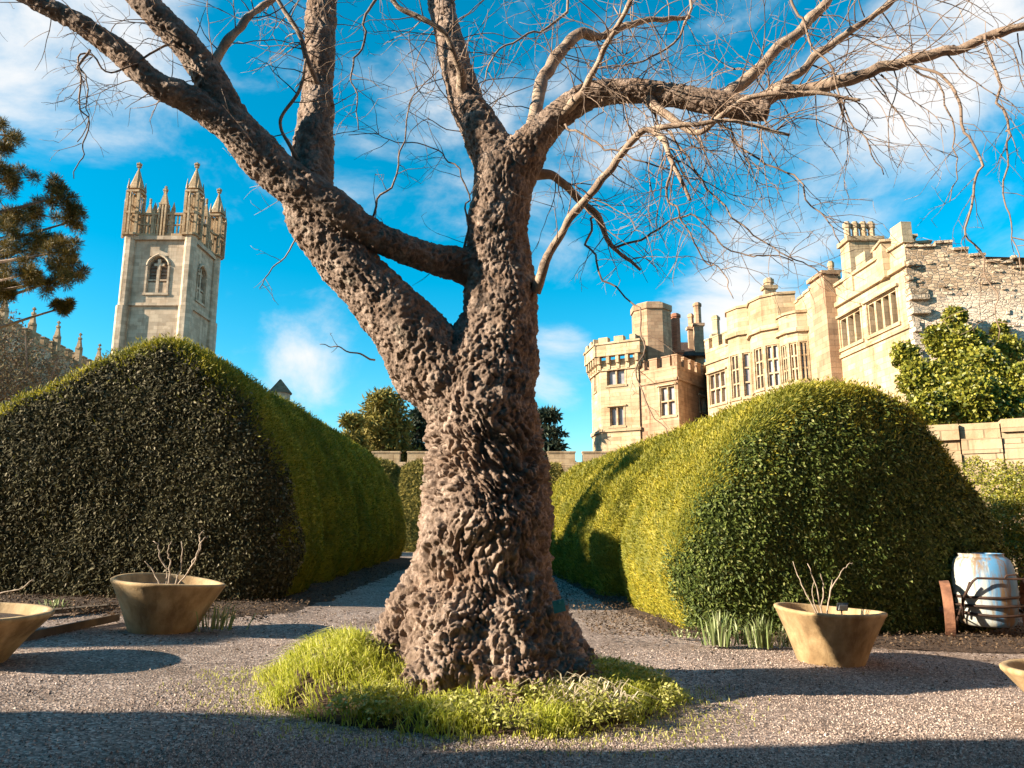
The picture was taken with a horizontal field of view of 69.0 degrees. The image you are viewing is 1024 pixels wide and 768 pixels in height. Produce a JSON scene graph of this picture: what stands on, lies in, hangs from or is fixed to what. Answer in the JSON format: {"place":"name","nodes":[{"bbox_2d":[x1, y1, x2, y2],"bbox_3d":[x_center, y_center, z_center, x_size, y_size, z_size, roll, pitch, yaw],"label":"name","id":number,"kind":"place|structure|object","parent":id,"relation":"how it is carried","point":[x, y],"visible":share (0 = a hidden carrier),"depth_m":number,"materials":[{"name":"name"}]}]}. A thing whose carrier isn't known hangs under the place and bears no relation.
{"place":"outdoors","nodes":[
{"label":"outdoors","id":0,"kind":"place"},
{"bbox_2d":[0,552,1023,767],"bbox_3d":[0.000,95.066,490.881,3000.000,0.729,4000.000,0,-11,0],"label":"ground","id":1,"kind":"structure","parent":0,"point":[352,602],"depth_m":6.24,"materials":[{"name":"grey gravel"}]},
{"bbox_2d":[0,602,54,662],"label":"planter","id":2,"kind":"object","parent":1,"relation":"on","point":[20,623],"visible":0.98,"depth_m":6.77,"materials":[{"name":"stone"}]},
{"bbox_2d":[0,579,33,593],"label":"pruned shrub","id":3,"kind":"object","parent":2,"relation":"in","point":[16,589],"visible":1,"depth_m":6.86,"materials":[{"name":"brown plant"}]},
{"bbox_2d":[0,301,80,406],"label":"thicket","id":4,"kind":"object","parent":1,"relation":"on","point":[7,384],"visible":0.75,"depth_m":32.43,"materials":[{"name":"brown plant"}]},
{"bbox_2d":[0,115,93,328],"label":"pine tree","id":5,"kind":"object","parent":1,"relation":"on","point":[14,220],"visible":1,"depth_m":16.18,"materials":[{"name":"green plant"}]},
{"bbox_2d":[0,300,101,405],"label":"church nave","id":6,"kind":"structure","parent":1,"relation":"on","point":[56,342],"depth_m":61.13,"materials":[{"name":"stone"}]},
{"bbox_2d":[24,614,119,641],"bbox_3d":[-5.125,2.833,8.690,0.040,0.092,1.911,0,-11,2],"label":"edging board","id":7,"kind":"object","parent":1,"relation":"on","point":[56,630],"visible":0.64,"depth_m":8.66,"materials":[{"name":"wood"}]},
{"bbox_2d":[110,573,225,634],"bbox_3d":[-4.216,2.697,9.081,1.298,0.632,1.298,5,-11,1],"label":"planter","id":8,"kind":"object","parent":1,"relation":"on","point":[149,604],"visible":0.94,"depth_m":8.69,"materials":[{"name":"stone"}]},
{"bbox_2d":[144,531,207,583],"bbox_3d":[-4.143,2.170,9.215,0.764,0.694,0.138,-1,-11,5],"label":"pruned shrub","id":9,"kind":"object","parent":8,"relation":"on","point":[195,558],"visible":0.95,"depth_m":9.18,"materials":[{"name":"brown plant"}]},
{"bbox_2d":[111,162,226,352],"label":"church tower","id":10,"kind":"structure","parent":1,"relation":"on","point":[169,280],"depth_m":73.77,"materials":[{"name":"stone"}]},
{"bbox_2d":[142,253,169,294],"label":"belfry window","id":11,"kind":"structure","parent":10,"relation":"in","point":[158,283],"depth_m":73.43,"materials":[{"name":"stone"}]},
{"bbox_2d":[195,264,207,307],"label":"belfry window","id":12,"kind":"structure","parent":10,"relation":"in","point":[202,272],"depth_m":76.40,"materials":[{"name":"stone"}]},
{"bbox_2d":[0,332,406,601],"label":"yew hedge","id":13,"kind":"object","parent":1,"relation":"on","point":[114,463],"visible":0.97,"depth_m":12.32,"materials":[{"name":"green plant"}]},
{"bbox_2d":[0,558,411,618],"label":"bed under left hedge","id":14,"kind":"object","parent":1,"relation":"on","point":[398,561],"visible":0.12,"depth_m":12.30,"materials":[{"name":"soil"}]},
{"bbox_2d":[35,598,68,606],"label":"daffodil clump","id":15,"kind":"object","parent":14,"relation":"on","point":[57,601],"visible":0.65,"depth_m":10.43,"materials":[{"name":"green plant"}]},
{"bbox_2d":[54,604,116,613],"bbox_3d":[-6.021,3.033,9.979,0.200,0.078,1.438,-6,-12,27],"label":"fallen plank","id":16,"kind":"object","parent":14,"relation":"on","point":[89,608],"visible":0.43,"depth_m":10.14,"materials":[{"name":"wood"}]},
{"bbox_2d":[191,602,262,631],"bbox_3d":[-3.555,2.788,9.042,1.225,0.403,0.641,2,-11,-10],"label":"daffodil clump","id":17,"kind":"object","parent":1,"relation":"on","point":[222,621],"visible":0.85,"depth_m":9.09,"materials":[{"name":"green plant"}]},
{"bbox_2d":[270,379,291,399],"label":"gate lodge","id":18,"kind":"structure","parent":1,"relation":"on","point":[281,388],"depth_m":75.55,"materials":[{"name":"stone"}]},
{"bbox_2d":[337,410,370,448],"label":"shrub","id":19,"kind":"object","parent":1,"relation":"on","point":[352,424],"visible":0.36,"depth_m":57.99,"materials":[{"name":"green plant"}]},
{"bbox_2d":[357,385,422,461],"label":"broadleaf tree","id":20,"kind":"object","parent":1,"relation":"on","point":[388,427],"visible":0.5,"depth_m":61.48,"materials":[{"name":"green plant"}]},
{"bbox_2d":[403,406,428,450],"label":"cedar tree","id":21,"kind":"object","parent":1,"relation":"on","point":[418,420],"visible":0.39,"depth_m":66.03,"materials":[{"name":"green plant"}]},
{"bbox_2d":[155,664,784,760],"bbox_3d":[-0.354,2.507,5.827,5.167,0.232,2.436,0,-11,0],"label":"moss fringe","id":22,"kind":"object","parent":1,"relation":"on","point":[317,738],"visible":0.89,"depth_m":5.28,"materials":[{"name":"green plant"}]},
{"bbox_2d":[377,456,564,551],"bbox_3d":[-3.057,6.489,39.483,12.554,5.347,3.059,0,-11,0],"label":"hedge","id":23,"kind":"object","parent":1,"relation":"on","point":[406,480],"visible":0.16,"depth_m":38.54,"materials":[{"name":"green plant"}]},
{"bbox_2d":[248,622,695,741],"bbox_3d":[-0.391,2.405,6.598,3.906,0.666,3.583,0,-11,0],"label":"grass","id":24,"kind":"structure","parent":1,"relation":"on","point":[351,644],"depth_m":5.67,"materials":[{"name":"green plant"}]},
{"bbox_2d":[325,638,684,729],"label":"weeds","id":25,"kind":"object","parent":24,"relation":"on","point":[351,694],"visible":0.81,"depth_m":5.43,"materials":[{"name":"green plant"}]},
{"bbox_2d":[0,0,1023,702],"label":"plane tree","id":26,"kind":"object","parent":24,"relation":"on","point":[474,594],"visible":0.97,"depth_m":6.79,"materials":[{"name":"brown plant"}]},
{"bbox_2d":[552,598,565,613],"bbox_3d":[0.401,1.893,6.352,0.120,0.124,0.036,0,-11,0],"label":"tree tag","id":27,"kind":"object","parent":26,"relation":"attached to","point":[558,605],"visible":1,"depth_m":6.34,"materials":[{"name":"teal plastic"}]},
{"bbox_2d":[507,669,660,719],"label":"dry grass","id":28,"kind":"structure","parent":24,"relation":"on","point":[563,685],"depth_m":5.62,"materials":[{"name":"beige plant"}]},
{"bbox_2d":[371,451,610,471],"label":"garden wall","id":29,"kind":"structure","parent":1,"relation":"on","point":[566,459],"depth_m":51.95,"materials":[{"name":"stone"}]},
{"bbox_2d":[2,608,1015,703],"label":"leaf litter","id":30,"kind":"object","parent":1,"relation":"on","point":[863,673],"visible":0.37,"depth_m":9.02,"materials":[{"name":"brown plant"}]},
{"bbox_2d":[538,405,575,461],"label":"cedar tree","id":31,"kind":"object","parent":1,"relation":"on","point":[552,435],"visible":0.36,"depth_m":59.57,"materials":[{"name":"green plant"}]},
{"bbox_2d":[655,629,697,638],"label":"daffodil clump","id":32,"kind":"object","parent":1,"relation":"on","point":[681,635],"visible":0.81,"depth_m":9.94,"materials":[{"name":"green plant"}]},
{"bbox_2d":[692,610,748,646],"bbox_3d":[2.625,3.055,9.391,0.691,0.474,0.578,-6,-12,27],"label":"daffodil clump","id":33,"kind":"object","parent":1,"relation":"on","point":[720,635],"visible":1,"depth_m":9.33,"materials":[{"name":"green plant"}]},
{"bbox_2d":[726,620,749,644],"bbox_3d":[2.848,3.171,9.563,0.563,0.327,0.317,0,-11,0],"label":"daffodil clump","id":34,"kind":"object","parent":1,"relation":"on","point":[744,642],"visible":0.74,"depth_m":9.50,"materials":[{"name":"green plant"}]},
{"bbox_2d":[738,614,783,648],"bbox_3d":[3.168,3.096,9.366,0.681,0.423,0.392,0,-11,0],"label":"daffodil clump","id":35,"kind":"object","parent":1,"relation":"on","point":[763,638],"visible":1,"depth_m":9.31,"materials":[{"name":"green plant"}]},
{"bbox_2d":[549,375,1010,636],"bbox_3d":[4.281,3.307,19.567,6.133,4.375,18.208,1,-11,-6],"label":"yew hedge","id":36,"kind":"object","parent":1,"relation":"on","point":[738,509],"visible":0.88,"depth_m":11.15,"materials":[{"name":"green plant"}]},
{"bbox_2d":[772,627,791,646],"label":"daffodil clump","id":37,"kind":"object","parent":1,"relation":"on","point":[788,644],"visible":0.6,"depth_m":9.46,"materials":[{"name":"green plant"}]},
{"bbox_2d":[555,575,1023,653],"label":"bed under right hedge","id":38,"kind":"object","parent":1,"relation":"on","point":[1004,648],"visible":0.02,"depth_m":10.35,"materials":[{"name":"soil"}]},
{"bbox_2d":[0,563,1023,650],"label":"bed litter","id":39,"kind":"object","parent":38,"relation":"on","point":[333,599],"visible":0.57,"depth_m":10.94,"materials":[{"name":"brown soil"}]},
{"bbox_2d":[583,221,1023,450],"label":"castle","id":40,"kind":"structure","parent":1,"relation":"on","point":[757,346],"depth_m":43.28,"materials":[{"name":"stone"}]},
{"bbox_2d":[592,369,596,394],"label":"window","id":41,"kind":"structure","parent":40,"relation":"in","point":[595,392],"depth_m":62.99,"materials":[{"name":"stone"}]},
{"bbox_2d":[603,365,626,387],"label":"window","id":42,"kind":"structure","parent":40,"relation":"in","point":[615,378],"depth_m":60.68,"materials":[{"name":"stone"}]},
{"bbox_2d":[606,404,626,428],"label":"window","id":43,"kind":"structure","parent":40,"relation":"in","point":[616,415],"depth_m":60.09,"materials":[{"name":"stone"}]},
{"bbox_2d":[656,382,677,418],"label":"window","id":44,"kind":"structure","parent":40,"relation":"in","point":[667,395],"depth_m":57.52,"materials":[{"name":"stone"}]},
{"bbox_2d":[698,393,706,414],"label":"window","id":45,"kind":"structure","parent":40,"relation":"in","point":[701,400],"depth_m":60.57,"materials":[{"name":"stone"}]},
{"bbox_2d":[705,367,727,407],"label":"window","id":46,"kind":"structure","parent":40,"relation":"in","point":[718,381],"depth_m":55.78,"materials":[{"name":"stone"}]},
{"bbox_2d":[728,357,730,403],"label":"window","id":47,"kind":"structure","parent":40,"relation":"in","point":[728,357],"depth_m":48.83,"materials":[{"name":"stone"}]},
{"bbox_2d":[729,354,741,401],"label":"window","id":48,"kind":"structure","parent":40,"relation":"in","point":[735,377],"depth_m":48.31,"materials":[{"name":"stone"}]},
{"bbox_2d":[741,352,752,398],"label":"window","id":49,"kind":"structure","parent":40,"relation":"in","point":[746,362],"depth_m":47.61,"materials":[{"name":"stone"}]},
{"bbox_2d":[750,353,754,395],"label":"window","id":50,"kind":"structure","parent":40,"relation":"in","point":[753,393],"depth_m":46.53,"materials":[{"name":"stone"}]},
{"bbox_2d":[753,346,765,392],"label":"window","id":51,"kind":"structure","parent":40,"relation":"in","point":[758,352],"depth_m":45.85,"materials":[{"name":"stone"}]},
{"bbox_2d":[764,343,780,389],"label":"window","id":52,"kind":"structure","parent":40,"relation":"in","point":[773,357],"depth_m":44.99,"materials":[{"name":"stone"}]},
{"bbox_2d":[780,344,789,386],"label":"window","id":53,"kind":"structure","parent":40,"relation":"in","point":[784,348],"depth_m":44.04,"materials":[{"name":"stone"}]},
{"bbox_2d":[788,342,800,383],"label":"window","id":54,"kind":"structure","parent":40,"relation":"in","point":[793,354],"depth_m":43.45,"materials":[{"name":"stone"}]},
{"bbox_2d":[798,341,810,382],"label":"window","id":55,"kind":"structure","parent":40,"relation":"in","point":[803,349],"depth_m":43.13,"materials":[{"name":"stone"}]},
{"bbox_2d":[835,303,864,351],"bbox_3d":[17.610,-2.837,38.481,0.540,1.941,2.654,1,-11,-3],"label":"window","id":56,"kind":"structure","parent":40,"relation":"in","point":[852,334],"depth_m":38.70,"materials":[{"name":"stone"}]},
{"bbox_2d":[861,283,901,339],"bbox_3d":[17.789,-3.396,35.550,0.540,1.941,3.081,1,-11,-3],"label":"window","id":57,"kind":"structure","parent":40,"relation":"in","point":[884,312],"depth_m":35.56,"materials":[{"name":"stone"}]},
{"bbox_2d":[889,304,1023,424],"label":"ivy","id":58,"kind":"object","parent":40,"relation":"attached to","point":[961,381],"visible":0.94,"depth_m":28.62,"materials":[{"name":"green plant"}]},
{"bbox_2d":[774,602,887,667],"bbox_3d":[3.647,2.899,8.567,1.208,0.632,1.208,3,-11,1],"label":"planter","id":59,"kind":"object","parent":1,"relation":"on","point":[835,637],"visible":0.87,"depth_m":8.18,"materials":[{"name":"stone"}]},
{"bbox_2d":[793,562,851,613],"bbox_3d":[3.647,2.399,8.704,0.681,0.640,0.201,3,-11,-13],"label":"rose bush","id":60,"kind":"object","parent":59,"relation":"on","point":[831,587],"visible":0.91,"depth_m":8.67,"materials":[{"name":"brown plant"}]},
{"bbox_2d":[836,603,848,613],"bbox_3d":[3.654,2.542,8.225,0.120,0.244,0.075,0,-11,0],"label":"plant label","id":61,"kind":"object","parent":59,"relation":"in","point":[841,607],"visible":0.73,"depth_m":8.22,"materials":[{"name":"black plastic"}]},
{"bbox_2d":[926,418,1023,586],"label":"garden wall","id":62,"kind":"structure","parent":1,"relation":"on","point":[1002,439],"depth_m":21.80,"materials":[{"name":"stone"}]},
{"bbox_2d":[938,553,1023,635],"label":"water cart","id":63,"kind":"object","parent":1,"relation":"on","point":[986,592],"visible":0.97,"depth_m":10.73,"materials":[{"name":"paint"}]},
{"bbox_2d":[960,455,1023,600],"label":"shrub","id":64,"kind":"object","parent":1,"relation":"on","point":[1008,510],"visible":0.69,"depth_m":14.97,"materials":[{"name":"green plant"}]},
{"bbox_2d":[999,658,1023,691],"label":"planter","id":65,"kind":"object","parent":1,"relation":"on","point":[1012,670],"visible":1,"depth_m":6.04,"materials":[{"name":"stone"}]},
{"bbox_2d":[0,0,1023,461],"label":"sky","id":66,"kind":"structure","parent":0,"point":[271,341],"materials":[{"name":"blue"}]}
]}

